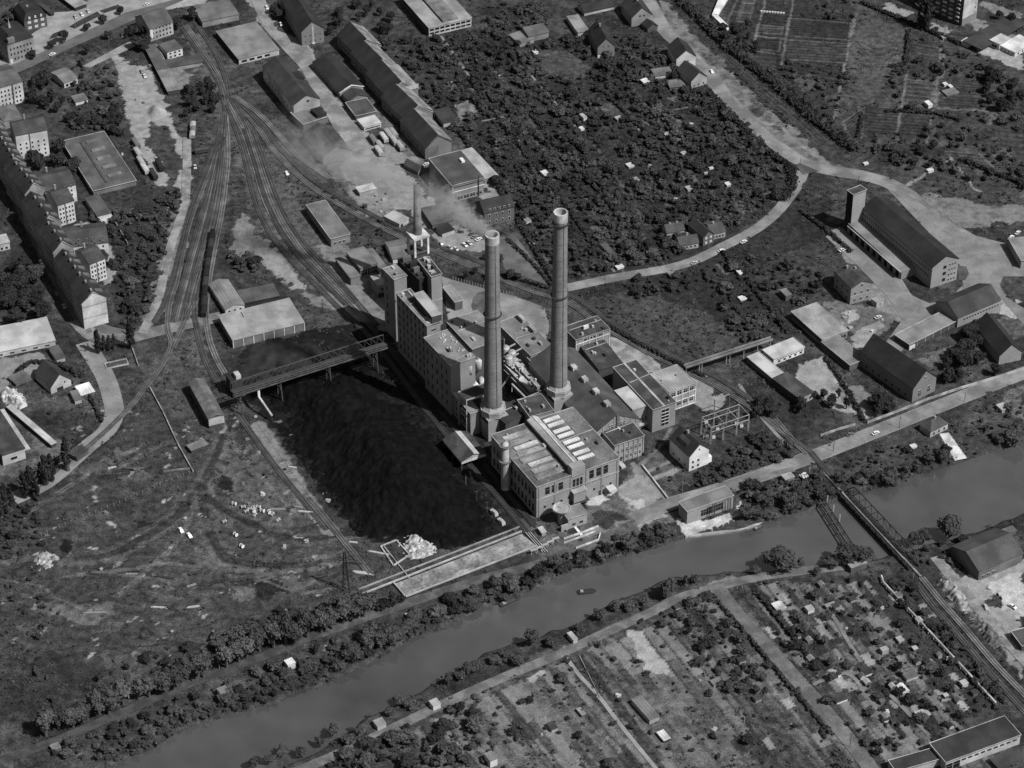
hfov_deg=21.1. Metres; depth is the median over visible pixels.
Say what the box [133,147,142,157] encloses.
goods wagon
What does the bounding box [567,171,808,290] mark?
road
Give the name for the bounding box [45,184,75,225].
courtyard wing
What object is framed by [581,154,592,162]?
garden tree
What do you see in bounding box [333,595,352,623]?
tree
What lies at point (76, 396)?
cabin
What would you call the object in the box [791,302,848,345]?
warehouse
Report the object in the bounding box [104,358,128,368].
sand bed
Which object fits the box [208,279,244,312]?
striped shed
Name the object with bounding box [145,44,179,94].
long low shed
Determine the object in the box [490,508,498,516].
skip wagon
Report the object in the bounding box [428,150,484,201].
brick hall
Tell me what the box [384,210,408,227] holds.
white gable shed
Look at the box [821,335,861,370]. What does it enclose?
flat works wing
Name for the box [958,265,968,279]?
lawn
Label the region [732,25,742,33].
tree
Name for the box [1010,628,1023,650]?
yard shed
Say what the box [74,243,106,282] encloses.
courtyard wing
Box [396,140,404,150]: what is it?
trailer
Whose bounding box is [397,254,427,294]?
coal bunker
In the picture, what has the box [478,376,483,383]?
drum tank
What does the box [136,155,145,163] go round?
goods wagon
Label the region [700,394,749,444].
switchyard gantry
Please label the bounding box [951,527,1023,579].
barn
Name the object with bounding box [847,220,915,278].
loading hall
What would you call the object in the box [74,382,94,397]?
ribbed canopy
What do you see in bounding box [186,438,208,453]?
brick stack shed
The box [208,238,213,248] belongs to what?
goods wagon
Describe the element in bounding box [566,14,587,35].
strip shed
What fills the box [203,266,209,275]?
goods wagon
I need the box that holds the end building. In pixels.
[1008,237,1023,268]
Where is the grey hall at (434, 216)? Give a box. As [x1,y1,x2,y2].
[421,203,455,229]
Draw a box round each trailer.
[368,133,376,144]
[374,145,383,155]
[375,140,384,150]
[379,131,388,142]
[383,128,392,138]
[389,127,397,137]
[389,135,396,145]
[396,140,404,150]
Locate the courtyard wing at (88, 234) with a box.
[62,221,108,252]
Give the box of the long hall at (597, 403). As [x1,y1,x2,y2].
[528,344,639,437]
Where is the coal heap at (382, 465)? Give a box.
[262,361,493,549]
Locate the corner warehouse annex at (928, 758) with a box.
[888,748,940,767]
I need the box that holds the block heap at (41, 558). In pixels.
[31,551,58,570]
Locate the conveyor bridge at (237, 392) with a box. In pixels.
[230,334,387,414]
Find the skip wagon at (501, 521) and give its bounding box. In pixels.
[497,517,505,525]
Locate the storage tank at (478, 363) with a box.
[475,357,481,370]
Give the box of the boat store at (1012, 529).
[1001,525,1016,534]
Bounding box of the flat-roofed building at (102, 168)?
[64,131,136,194]
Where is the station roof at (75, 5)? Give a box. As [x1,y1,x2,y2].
[61,0,86,10]
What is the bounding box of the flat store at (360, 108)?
[345,97,376,120]
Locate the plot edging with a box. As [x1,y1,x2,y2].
[579,655,599,696]
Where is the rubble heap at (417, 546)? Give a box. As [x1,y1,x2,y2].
[398,534,436,559]
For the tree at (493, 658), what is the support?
on the ground at (84, 492)
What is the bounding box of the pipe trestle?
[800,467,852,544]
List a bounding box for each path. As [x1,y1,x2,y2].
[0,630,321,763]
[293,562,845,767]
[317,526,629,636]
[439,35,615,271]
[530,75,579,130]
[567,657,657,767]
[709,583,878,767]
[738,383,787,447]
[738,467,794,489]
[813,671,861,685]
[832,614,862,661]
[888,691,930,735]
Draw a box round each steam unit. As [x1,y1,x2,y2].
[504,343,515,359]
[504,348,521,360]
[504,353,518,364]
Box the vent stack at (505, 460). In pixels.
[499,439,511,490]
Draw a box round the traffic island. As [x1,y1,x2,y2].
[796,163,816,173]
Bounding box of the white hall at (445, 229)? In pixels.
[435,223,454,236]
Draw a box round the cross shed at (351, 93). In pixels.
[342,87,367,101]
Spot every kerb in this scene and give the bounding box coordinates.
[628,366,1023,524]
[655,0,1009,258]
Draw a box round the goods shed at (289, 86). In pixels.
[262,56,319,113]
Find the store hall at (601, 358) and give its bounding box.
[580,339,622,379]
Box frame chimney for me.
[405,182,431,259]
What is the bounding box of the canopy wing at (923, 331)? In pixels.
[894,311,956,349]
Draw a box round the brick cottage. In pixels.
[588,21,614,57]
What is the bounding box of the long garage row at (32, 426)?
[6,404,56,447]
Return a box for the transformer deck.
[504,358,543,397]
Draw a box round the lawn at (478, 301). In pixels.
[471,291,484,314]
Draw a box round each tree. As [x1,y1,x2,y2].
[0,271,8,282]
[0,281,8,286]
[0,292,9,308]
[0,483,12,512]
[0,493,7,517]
[2,285,10,292]
[3,11,15,21]
[3,291,17,307]
[4,273,16,282]
[4,284,18,297]
[4,506,13,511]
[5,306,25,322]
[6,489,14,507]
[6,530,14,538]
[7,273,27,291]
[8,259,15,270]
[10,2,17,10]
[12,530,22,537]
[13,268,22,274]
[14,254,32,267]
[16,263,27,270]
[17,287,31,296]
[17,295,31,311]
[17,471,29,498]
[19,270,29,282]
[20,465,36,496]
[22,283,36,294]
[23,506,31,514]
[27,50,35,57]
[27,85,36,92]
[27,91,35,103]
[27,264,44,274]
[28,150,38,158]
[28,292,42,305]
[29,154,40,166]
[29,270,40,285]
[30,78,36,84]
[30,91,36,103]
[31,73,40,80]
[32,283,45,294]
[32,478,41,496]
[34,158,43,170]
[34,298,48,317]
[34,454,53,485]
[34,708,54,736]
[35,462,43,483]
[36,94,43,104]
[37,70,44,78]
[37,78,46,88]
[40,303,51,316]
[41,97,49,109]
[43,68,52,76]
[44,74,51,85]
[47,39,55,48]
[47,89,57,101]
[47,453,57,481]
[49,153,61,164]
[49,694,60,701]
[50,138,65,153]
[50,702,63,729]
[53,101,60,112]
[54,436,73,471]
[56,157,64,165]
[58,30,67,42]
[58,95,64,105]
[58,704,86,727]
[60,747,76,757]
[63,113,70,120]
[63,156,80,167]
[64,736,77,749]
[67,165,76,174]
[69,112,75,119]
[71,700,90,723]
[75,116,85,124]
[82,44,90,54]
[83,23,90,30]
[85,689,105,714]
[89,329,103,353]
[90,115,97,122]
[94,671,103,680]
[95,752,102,759]
[96,117,109,126]
[97,14,106,23]
[98,686,120,714]
[99,742,109,752]
[101,335,105,350]
[103,111,110,117]
[104,30,112,37]
[105,335,110,350]
[105,729,120,738]
[108,118,119,124]
[109,106,118,112]
[109,721,118,730]
[110,111,117,116]
[110,125,117,135]
[110,742,117,748]
[111,333,116,349]
[112,103,119,109]
[112,677,131,704]
[116,6,123,14]
[117,111,124,122]
[117,128,125,136]
[119,725,131,735]
[121,304,126,313]
[121,318,137,349]
[122,296,132,306]
[123,27,130,37]
[123,207,133,215]
[123,232,132,239]
[123,736,133,740]
[124,276,140,288]
[126,717,137,729]
[127,298,138,306]
[128,25,138,35]
[128,35,145,48]
[128,303,140,312]
[129,209,138,217]
[129,676,146,699]
[129,741,137,749]
[134,202,143,212]
[136,259,151,268]
[138,40,149,51]
[140,26,146,33]
[140,650,151,662]
[140,711,150,718]
[140,724,149,733]
[141,674,157,697]
[142,34,151,42]
[149,234,157,241]
[151,671,172,692]
[156,715,168,726]
[158,657,171,664]
[162,663,187,687]
[167,702,179,711]
[167,707,173,718]
[172,654,195,679]
[173,16,181,25]
[173,19,181,29]
[175,694,182,700]
[181,641,193,650]
[181,711,191,721]
[182,94,198,106]
[183,86,198,96]
[183,106,191,117]
[187,6,195,19]
[188,10,197,20]
[189,648,213,677]
[191,691,199,699]
[192,101,200,111]
[194,81,204,88]
[195,700,202,707]
[198,86,205,94]
[202,93,209,103]
[203,76,210,81]
[205,81,216,92]
[207,104,215,112]
[209,96,219,104]
[209,636,227,649]
[210,629,226,639]
[214,645,235,668]
[215,92,223,102]
[216,692,231,702]
[224,623,247,639]
[225,698,234,707]
[226,687,233,693]
[228,638,246,662]
[231,693,239,700]
[232,683,243,693]
[233,257,241,264]
[237,635,255,657]
[238,689,254,700]
[243,619,256,632]
[246,255,263,265]
[248,627,266,651]
[248,755,262,767]
[250,665,263,676]
[254,693,262,700]
[260,676,271,685]
[262,620,282,648]
[263,754,276,762]
[267,658,283,670]
[269,2,280,9]
[271,675,278,683]
[271,689,276,696]
[273,7,280,18]
[274,606,287,613]
[275,9,284,19]
[276,617,297,644]
[276,743,287,755]
[278,667,289,678]
[278,667,297,678]
[280,611,293,620]
[292,621,304,642]
[293,746,307,755]
[297,609,316,637]
[298,662,311,676]
[299,658,319,669]
[313,604,323,612]
[313,644,319,652]
[314,609,328,632]
[314,736,326,745]
[321,656,334,663]
[322,606,341,629]
[326,25,336,33]
[327,593,338,606]
[328,722,338,736]
[330,657,340,670]
[330,658,346,669]
[332,16,338,25]
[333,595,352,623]
[335,650,343,659]
[337,6,343,13]
[337,14,343,25]
[337,746,356,759]
[341,642,363,660]
[341,733,355,743]
[344,596,361,621]
[351,0,357,7]
[352,592,375,616]
[352,751,374,767]
[354,724,362,735]
[355,0,361,8]
[355,12,362,20]
[358,736,377,751]
[359,621,385,645]
[360,632,373,649]
[362,6,371,15]
[368,0,375,8]
[371,744,378,751]
[373,601,380,610]
[374,738,381,745]
[375,635,385,648]
[376,7,382,15]
[377,753,383,761]
[378,22,384,29]
[378,624,398,643]
[379,600,384,610]
[380,730,395,741]
[381,23,393,34]
[385,11,394,21]
[385,707,395,715]
[386,729,402,745]
[387,591,396,603]
[392,694,403,704]
[396,627,407,640]
[397,728,416,742]
[397,751,419,767]
[400,595,405,602]
[400,619,419,629]
[403,698,413,711]
[403,723,410,728]
[405,613,421,623]
[409,605,422,616]
[423,757,429,764]
[427,732,441,744]
[429,604,445,616]
[433,725,449,739]
[434,753,446,765]
[436,717,452,726]
[437,741,455,754]
[442,591,457,602]
[443,605,450,614]
[444,672,453,684]
[445,755,453,763]
[446,705,457,713]
[447,599,462,613]
[447,743,462,755]
[453,701,465,711]
[454,670,465,679]
[458,754,471,762]
[459,122,476,130]
[460,595,481,610]
[461,661,475,673]
[462,270,469,279]
[465,713,481,732]
[466,584,479,596]
[467,706,481,715]
[467,741,477,749]
[470,659,481,669]
[476,737,484,746]
[477,592,486,600]
[486,575,495,587]
[488,654,502,664]
[489,175,503,184]
[490,578,503,589]
[492,134,507,144]
[493,150,503,158]
[497,648,514,662]
[498,593,507,600]
[500,572,519,582]
[501,574,520,591]
[504,154,512,162]
[506,135,512,143]
[506,268,514,278]
[507,128,520,135]
[508,726,520,734]
[510,654,523,664]
[511,116,521,124]
[513,272,521,280]
[515,198,526,208]
[517,209,528,218]
[520,576,531,584]
[522,97,529,103]
[524,628,538,645]
[529,207,539,215]
[530,563,546,577]
[540,219,552,230]
[541,178,550,185]
[543,155,552,161]
[544,636,555,646]
[545,553,561,566]
[546,172,554,179]
[547,213,552,219]
[552,106,564,115]
[556,671,568,683]
[557,565,567,572]
[558,131,574,140]
[561,560,571,569]
[562,88,579,100]
[562,144,575,152]
[572,126,578,134]
[572,553,581,563]
[574,137,587,144]
[574,139,585,149]
[574,623,584,634]
[574,731,581,738]
[576,549,586,557]
[577,262,588,271]
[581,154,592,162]
[585,172,596,182]
[586,245,597,253]
[588,202,595,210]
[593,608,606,619]
[594,193,601,202]
[595,58,609,67]
[595,261,606,270]
[595,545,609,560]
[600,215,609,223]
[601,544,610,552]
[602,164,609,172]
[603,110,614,118]
[603,757,612,767]
[608,167,614,174]
[610,602,619,611]
[618,230,628,239]
[618,242,627,251]
[620,535,634,549]
[622,239,634,248]
[622,599,638,610]
[624,246,638,257]
[627,142,636,147]
[629,178,639,187]
[629,251,645,264]
[632,285,643,299]
[637,594,648,604]
[643,528,654,539]
[645,212,654,222]
[646,247,659,256]
[646,252,654,261]
[649,102,662,111]
[650,166,656,174]
[654,522,669,535]
[655,214,663,222]
[656,170,668,179]
[658,577,675,598]
[658,618,666,626]
[662,526,675,536]
[668,281,675,290]
[669,122,680,130]
[669,240,678,247]
[670,71,679,78]
[671,610,680,617]
[674,160,683,166]
[674,184,683,194]
[674,232,689,236]
[677,213,687,218]
[678,173,685,182]
[679,217,687,225]
[680,575,689,585]
[684,193,695,201]
[686,157,694,164]
[686,614,695,625]
[686,627,691,634]
[687,596,702,605]
[690,656,704,666]
[691,573,699,582]
[692,158,703,167]
[695,641,705,650]
[697,193,713,202]
[700,148,714,156]
[702,635,718,647]
[703,179,712,187]
[709,631,721,638]
[710,471,718,477]
[711,180,722,188]
[714,126,722,134]
[719,281,732,288]
[719,462,726,468]
[719,467,728,473]
[720,22,727,30]
[720,32,729,39]
[721,298,729,303]
[722,628,732,636]
[723,112,731,120]
[724,617,734,626]
[726,124,738,132]
[726,262,738,270]
[727,260,741,267]
[727,315,742,323]
[728,154,737,165]
[730,21,739,26]
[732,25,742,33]
[734,34,742,41]
[734,632,746,641]
[734,681,751,690]
[736,645,748,656]
[737,153,750,161]
[738,502,756,517]
[740,22,746,29]
[740,733,754,743]
[742,42,748,47]
[743,477,761,488]
[743,676,750,682]
[744,18,751,28]
[744,324,753,330]
[745,489,752,498]
[747,331,756,340]
[749,565,761,572]
[750,317,768,328]
[750,493,759,501]
[751,40,759,45]
[751,187,762,196]
[751,404,763,417]
[752,329,760,339]
[752,395,764,404]
[752,504,763,518]
[752,670,767,679]
[753,44,759,51]
[753,684,760,692]
[754,494,766,501]
[756,146,764,154]
[756,441,769,450]
[759,279,774,288]
[759,545,798,569]
[761,165,768,173]
[761,402,769,414]
[761,450,766,456]
[761,507,775,519]
[762,396,774,405]
[762,483,771,490]
[762,496,773,508]
[763,402,774,415]
[770,188,781,198]
[779,499,791,508]
[780,490,796,504]
[787,639,801,649]
[788,628,795,634]
[791,485,805,498]
[793,400,806,412]
[794,612,806,622]
[796,395,806,402]
[797,557,804,566]
[797,623,808,632]
[798,489,810,498]
[799,480,806,487]
[799,641,807,649]
[810,588,820,599]
[810,658,820,669]
[812,470,825,480]
[814,566,821,575]
[815,489,825,498]
[819,610,832,618]
[820,388,828,398]
[820,635,828,643]
[821,694,835,703]
[822,555,838,568]
[826,394,835,405]
[826,657,834,664]
[827,398,835,407]
[827,671,837,680]
[833,471,849,482]
[834,541,860,563]
[835,388,841,397]
[843,396,852,408]
[849,628,855,635]
[851,469,866,483]
[855,477,867,484]
[856,546,875,562]
[861,469,875,479]
[861,736,869,745]
[864,706,876,715]
[867,391,884,405]
[869,474,881,483]
[871,402,884,415]
[873,397,888,404]
[873,691,886,699]
[873,746,882,754]
[874,392,889,404]
[875,737,883,746]
[877,466,900,483]
[881,598,893,606]
[884,400,896,413]
[885,395,892,401]
[885,736,892,744]
[887,139,897,146]
[887,465,896,472]
[887,479,901,483]
[893,661,901,670]
[894,686,905,695]
[896,618,906,626]
[897,598,909,607]
[899,582,906,588]
[902,463,912,472]
[903,692,918,704]
[908,531,919,545]
[909,583,919,590]
[911,459,920,471]
[914,144,927,152]
[914,711,928,723]
[915,0,934,29]
[915,6,923,28]
[919,528,931,543]
[920,1,935,30]
[920,607,933,619]
[923,453,934,463]
[923,659,941,672]
[923,702,931,709]
[927,623,936,629]
[934,448,948,461]
[936,513,962,537]
[936,667,945,675]
[938,367,955,382]
[939,443,952,451]
[940,634,948,638]
[941,355,952,367]
[941,623,948,629]
[945,683,953,692]
[948,347,965,359]
[948,656,959,664]
[953,342,966,352]
[953,368,964,382]
[955,710,963,718]
[956,353,970,368]
[956,534,966,541]
[958,338,975,353]
[959,132,968,140]
[961,325,973,337]
[966,332,980,343]
[968,321,979,333]
[968,356,974,365]
[973,351,986,364]
[974,667,985,675]
[981,81,991,91]
[981,680,988,686]
[985,70,997,83]
[985,91,997,104]
[988,686,1002,694]
[989,67,1002,82]
[990,362,1001,375]
[990,431,998,437]
[994,435,1005,443]
[995,10,1003,18]
[995,98,1008,111]
[1003,424,1023,445]
[1005,90,1015,100]
[1006,79,1018,89]
[1008,12,1015,20]
[1015,89,1023,98]
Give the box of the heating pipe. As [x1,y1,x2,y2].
[880,575,996,704]
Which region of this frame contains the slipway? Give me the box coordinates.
[940,432,966,460]
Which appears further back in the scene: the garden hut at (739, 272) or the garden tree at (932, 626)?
the garden hut at (739, 272)
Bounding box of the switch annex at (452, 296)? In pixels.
[442,285,462,310]
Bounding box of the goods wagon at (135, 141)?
[131,137,140,147]
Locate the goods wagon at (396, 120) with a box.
[391,114,399,124]
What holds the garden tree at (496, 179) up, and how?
on the ground at (84, 492)
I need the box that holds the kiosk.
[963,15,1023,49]
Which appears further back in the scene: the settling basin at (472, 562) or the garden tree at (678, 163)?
the garden tree at (678, 163)
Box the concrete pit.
[380,539,409,565]
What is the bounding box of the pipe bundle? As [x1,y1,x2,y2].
[525,532,547,552]
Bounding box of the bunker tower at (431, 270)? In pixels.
[417,256,442,324]
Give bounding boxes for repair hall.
[860,333,936,401]
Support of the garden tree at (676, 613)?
on the ground at (84, 492)
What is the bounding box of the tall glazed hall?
[346,246,377,278]
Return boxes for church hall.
[975,312,1022,364]
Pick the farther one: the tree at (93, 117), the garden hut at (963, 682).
the tree at (93, 117)
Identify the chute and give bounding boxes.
[258,390,272,421]
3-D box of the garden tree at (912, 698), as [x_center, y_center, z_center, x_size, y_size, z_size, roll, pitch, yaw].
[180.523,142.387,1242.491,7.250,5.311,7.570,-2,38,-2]
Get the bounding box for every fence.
[41,471,189,535]
[260,426,327,525]
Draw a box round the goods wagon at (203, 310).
[201,304,206,316]
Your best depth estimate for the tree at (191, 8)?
1725.29 m
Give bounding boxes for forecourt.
[826,228,936,350]
[883,184,1023,323]
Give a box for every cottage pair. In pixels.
[667,37,695,66]
[676,60,707,87]
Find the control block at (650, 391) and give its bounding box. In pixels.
[612,359,676,431]
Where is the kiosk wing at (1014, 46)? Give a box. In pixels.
[1000,34,1023,56]
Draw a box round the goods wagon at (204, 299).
[201,295,207,305]
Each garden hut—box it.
[49,742,60,750]
[216,685,227,694]
[284,657,295,668]
[373,717,386,729]
[429,698,440,710]
[484,750,497,767]
[523,217,531,223]
[540,169,548,175]
[546,721,557,732]
[567,631,577,643]
[576,707,585,716]
[579,113,586,120]
[600,243,616,254]
[614,115,620,121]
[615,264,623,269]
[625,162,633,168]
[631,695,659,723]
[640,78,649,85]
[656,729,670,742]
[667,270,674,278]
[673,603,681,609]
[685,185,692,191]
[709,677,720,686]
[724,181,730,186]
[736,270,742,275]
[736,656,745,665]
[738,295,746,301]
[752,694,762,702]
[771,601,786,611]
[777,596,783,601]
[780,288,791,300]
[781,472,794,483]
[799,472,808,479]
[804,604,814,613]
[805,636,813,644]
[806,654,814,662]
[818,580,824,588]
[824,603,829,609]
[831,602,839,609]
[832,692,847,703]
[847,560,867,572]
[848,595,855,602]
[858,671,865,679]
[859,665,872,676]
[862,678,870,686]
[877,601,884,609]
[878,698,884,704]
[879,646,888,654]
[881,711,889,717]
[882,716,891,722]
[888,682,895,690]
[889,677,895,682]
[890,718,895,724]
[895,591,902,598]
[895,635,904,643]
[896,655,902,661]
[896,683,909,694]
[902,670,918,681]
[909,443,916,448]
[911,645,918,651]
[913,657,921,664]
[914,708,930,717]
[915,616,923,624]
[924,100,932,108]
[926,168,933,172]
[935,703,942,710]
[936,651,941,658]
[941,87,959,96]
[942,692,948,698]
[947,721,954,729]
[953,685,958,692]
[954,696,962,703]
[957,725,963,731]
[959,679,968,686]
[970,689,978,696]
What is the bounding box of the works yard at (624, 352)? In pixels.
[610,337,659,371]
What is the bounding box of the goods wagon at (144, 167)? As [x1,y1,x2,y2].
[140,163,149,174]
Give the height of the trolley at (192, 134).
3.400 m
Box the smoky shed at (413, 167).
[403,158,423,174]
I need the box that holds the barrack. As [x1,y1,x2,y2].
[188,378,224,428]
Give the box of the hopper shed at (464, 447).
[442,431,486,469]
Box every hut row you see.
[651,66,671,78]
[668,79,684,89]
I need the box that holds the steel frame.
[458,383,483,430]
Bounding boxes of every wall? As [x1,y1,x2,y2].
[97,193,127,244]
[149,386,193,471]
[164,468,189,471]
[384,546,409,577]
[641,464,667,498]
[820,423,854,436]
[867,368,1023,423]
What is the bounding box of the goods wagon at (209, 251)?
[206,247,212,258]
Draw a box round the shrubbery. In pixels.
[0,0,1023,767]
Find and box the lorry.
[194,146,208,153]
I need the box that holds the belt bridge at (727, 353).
[684,336,772,372]
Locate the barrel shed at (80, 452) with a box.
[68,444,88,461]
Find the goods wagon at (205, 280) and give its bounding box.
[202,276,208,286]
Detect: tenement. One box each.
[0,64,24,105]
[0,126,25,186]
[3,159,45,211]
[21,191,61,241]
[35,217,74,275]
[53,248,90,306]
[70,275,108,328]
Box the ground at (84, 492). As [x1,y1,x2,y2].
[0,0,1023,767]
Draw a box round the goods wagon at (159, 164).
[155,158,164,171]
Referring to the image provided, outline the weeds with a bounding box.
[0,0,1023,767]
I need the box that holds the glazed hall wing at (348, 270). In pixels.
[335,256,360,284]
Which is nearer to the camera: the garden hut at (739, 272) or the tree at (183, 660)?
the tree at (183, 660)
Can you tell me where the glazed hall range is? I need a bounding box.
[367,248,386,275]
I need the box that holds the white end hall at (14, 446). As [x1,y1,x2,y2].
[0,409,29,465]
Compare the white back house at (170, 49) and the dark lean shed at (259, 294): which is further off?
the white back house at (170, 49)
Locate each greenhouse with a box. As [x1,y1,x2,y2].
[712,0,727,14]
[712,14,729,29]
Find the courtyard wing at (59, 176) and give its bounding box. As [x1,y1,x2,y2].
[34,166,76,201]
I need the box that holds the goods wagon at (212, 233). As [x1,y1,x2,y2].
[209,229,214,239]
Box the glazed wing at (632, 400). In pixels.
[614,385,647,428]
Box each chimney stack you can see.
[479,230,507,441]
[543,206,572,412]
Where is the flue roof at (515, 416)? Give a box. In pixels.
[500,400,523,430]
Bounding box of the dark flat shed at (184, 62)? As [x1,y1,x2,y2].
[164,54,202,70]
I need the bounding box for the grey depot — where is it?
[216,21,279,64]
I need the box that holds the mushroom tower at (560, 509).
[553,502,570,524]
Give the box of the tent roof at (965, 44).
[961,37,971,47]
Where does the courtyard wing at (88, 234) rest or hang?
on the ground at (84, 492)
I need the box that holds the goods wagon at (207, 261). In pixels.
[204,257,210,266]
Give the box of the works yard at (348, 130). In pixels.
[251,0,385,166]
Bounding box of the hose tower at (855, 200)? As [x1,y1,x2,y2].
[844,185,866,230]
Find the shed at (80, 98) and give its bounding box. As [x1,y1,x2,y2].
[71,93,87,104]
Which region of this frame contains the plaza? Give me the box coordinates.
[0,0,170,64]
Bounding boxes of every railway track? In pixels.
[37,127,222,484]
[151,133,222,322]
[170,137,224,321]
[170,300,197,347]
[175,138,223,320]
[179,26,329,529]
[179,138,224,320]
[183,25,228,104]
[184,115,225,315]
[184,137,226,319]
[193,21,230,98]
[203,111,230,373]
[224,105,528,532]
[227,102,417,382]
[228,95,812,451]
[228,98,379,325]
[230,97,755,404]
[231,95,331,178]
[242,128,348,304]
[247,129,353,303]
[251,129,358,301]
[304,496,373,575]
[395,350,525,505]
[439,411,536,525]
[772,418,808,454]
[809,451,841,487]
[918,582,1023,713]
[919,576,1023,696]
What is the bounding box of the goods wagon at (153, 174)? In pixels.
[149,168,157,179]
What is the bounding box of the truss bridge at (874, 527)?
[825,474,921,576]
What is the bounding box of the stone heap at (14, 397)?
[0,386,26,409]
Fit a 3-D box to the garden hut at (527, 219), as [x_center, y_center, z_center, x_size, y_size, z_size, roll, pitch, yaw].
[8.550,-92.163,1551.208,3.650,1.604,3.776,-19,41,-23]
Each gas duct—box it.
[502,361,518,381]
[502,373,510,386]
[511,383,525,396]
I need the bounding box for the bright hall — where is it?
[762,337,804,364]
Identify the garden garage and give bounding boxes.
[433,106,458,126]
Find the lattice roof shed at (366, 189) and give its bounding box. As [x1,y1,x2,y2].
[355,183,376,195]
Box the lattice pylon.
[334,551,354,591]
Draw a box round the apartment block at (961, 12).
[918,0,977,25]
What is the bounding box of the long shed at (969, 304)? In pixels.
[935,283,1000,326]
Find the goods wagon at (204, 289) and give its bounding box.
[202,285,207,294]
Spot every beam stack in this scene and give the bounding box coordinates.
[83,611,107,613]
[108,473,129,477]
[112,469,134,472]
[151,606,167,608]
[154,575,173,579]
[270,508,285,509]
[303,522,319,527]
[355,572,372,575]
[369,550,388,555]
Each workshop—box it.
[567,315,609,353]
[772,371,813,403]
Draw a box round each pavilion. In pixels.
[7,370,30,385]
[35,0,54,15]
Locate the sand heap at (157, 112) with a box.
[146,104,166,120]
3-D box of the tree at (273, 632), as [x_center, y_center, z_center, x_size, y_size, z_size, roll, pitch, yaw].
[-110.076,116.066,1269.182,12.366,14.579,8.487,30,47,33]
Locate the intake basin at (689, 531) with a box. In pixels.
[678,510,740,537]
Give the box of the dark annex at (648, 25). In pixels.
[641,18,657,32]
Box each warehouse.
[280,0,323,45]
[336,22,381,58]
[350,40,395,72]
[365,60,418,101]
[381,83,432,124]
[400,107,452,159]
[791,302,848,345]
[862,196,959,287]
[929,715,1021,767]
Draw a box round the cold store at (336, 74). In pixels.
[312,55,363,97]
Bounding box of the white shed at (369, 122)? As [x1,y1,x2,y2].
[357,115,380,130]
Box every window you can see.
[545,486,549,494]
[558,482,562,489]
[589,469,593,478]
[596,467,600,475]
[603,464,607,473]
[661,408,668,425]
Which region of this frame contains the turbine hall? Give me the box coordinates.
[501,313,549,367]
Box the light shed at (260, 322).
[218,298,304,347]
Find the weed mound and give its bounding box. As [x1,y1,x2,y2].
[230,338,327,381]
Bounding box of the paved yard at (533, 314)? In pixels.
[442,277,548,338]
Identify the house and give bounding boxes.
[0,19,34,63]
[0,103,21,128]
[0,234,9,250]
[0,317,55,356]
[13,0,47,30]
[34,359,71,393]
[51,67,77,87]
[135,7,173,40]
[158,39,182,58]
[193,0,238,26]
[225,370,242,397]
[370,274,383,297]
[385,239,407,263]
[396,288,440,379]
[413,291,442,322]
[475,194,514,226]
[508,30,533,46]
[517,392,553,422]
[522,23,548,40]
[561,503,587,535]
[577,0,614,15]
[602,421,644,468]
[621,0,652,26]
[661,221,684,237]
[669,425,711,470]
[674,232,698,249]
[678,485,733,523]
[688,218,713,245]
[703,220,725,238]
[919,415,948,436]
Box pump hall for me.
[445,310,504,397]
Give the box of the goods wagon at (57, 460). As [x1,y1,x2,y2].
[53,451,68,465]
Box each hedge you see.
[14,359,84,376]
[81,381,103,421]
[451,122,551,279]
[474,84,601,254]
[500,270,550,287]
[505,237,551,285]
[530,112,646,252]
[601,86,704,210]
[602,320,704,376]
[677,0,858,149]
[701,84,799,200]
[713,595,834,735]
[719,249,788,332]
[753,589,820,670]
[799,208,852,252]
[824,355,866,422]
[855,112,863,148]
[859,0,960,44]
[885,108,961,121]
[888,28,912,67]
[958,156,1019,183]
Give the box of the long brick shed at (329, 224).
[306,200,350,246]
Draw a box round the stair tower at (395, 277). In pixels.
[382,264,406,340]
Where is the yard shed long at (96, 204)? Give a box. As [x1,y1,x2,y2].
[85,194,114,223]
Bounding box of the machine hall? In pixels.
[490,407,619,517]
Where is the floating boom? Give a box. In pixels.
[688,522,761,537]
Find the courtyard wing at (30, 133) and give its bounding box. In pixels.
[9,114,49,159]
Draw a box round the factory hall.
[400,0,471,35]
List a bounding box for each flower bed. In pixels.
[49,31,58,38]
[69,12,99,28]
[100,4,120,12]
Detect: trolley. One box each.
[189,130,194,138]
[190,121,195,126]
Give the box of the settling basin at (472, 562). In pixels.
[358,526,536,596]
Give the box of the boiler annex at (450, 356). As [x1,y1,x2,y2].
[423,329,475,414]
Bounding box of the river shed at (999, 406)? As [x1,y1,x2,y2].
[996,402,1007,412]
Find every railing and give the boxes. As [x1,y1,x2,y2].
[564,525,598,539]
[564,531,594,542]
[576,532,600,548]
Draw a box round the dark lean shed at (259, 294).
[237,283,279,305]
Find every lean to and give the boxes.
[453,392,479,434]
[989,747,1023,767]
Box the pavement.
[84,42,135,67]
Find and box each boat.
[498,596,520,607]
[577,588,595,594]
[753,525,762,530]
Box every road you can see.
[2,182,128,345]
[11,0,182,72]
[12,341,123,503]
[69,312,219,343]
[138,137,190,333]
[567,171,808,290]
[629,367,1023,523]
[643,0,972,234]
[931,556,1023,666]
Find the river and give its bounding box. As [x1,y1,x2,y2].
[110,444,1023,767]
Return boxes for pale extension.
[461,147,498,183]
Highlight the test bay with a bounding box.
[650,364,696,409]
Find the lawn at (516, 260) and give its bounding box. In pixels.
[499,237,549,284]
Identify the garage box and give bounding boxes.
[871,295,884,307]
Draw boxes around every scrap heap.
[937,578,976,615]
[969,616,1007,658]
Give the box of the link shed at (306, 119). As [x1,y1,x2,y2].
[290,106,328,129]
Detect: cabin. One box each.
[48,344,65,361]
[70,389,81,403]
[537,526,546,535]
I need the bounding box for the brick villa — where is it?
[833,263,872,303]
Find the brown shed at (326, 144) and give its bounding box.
[303,122,351,164]

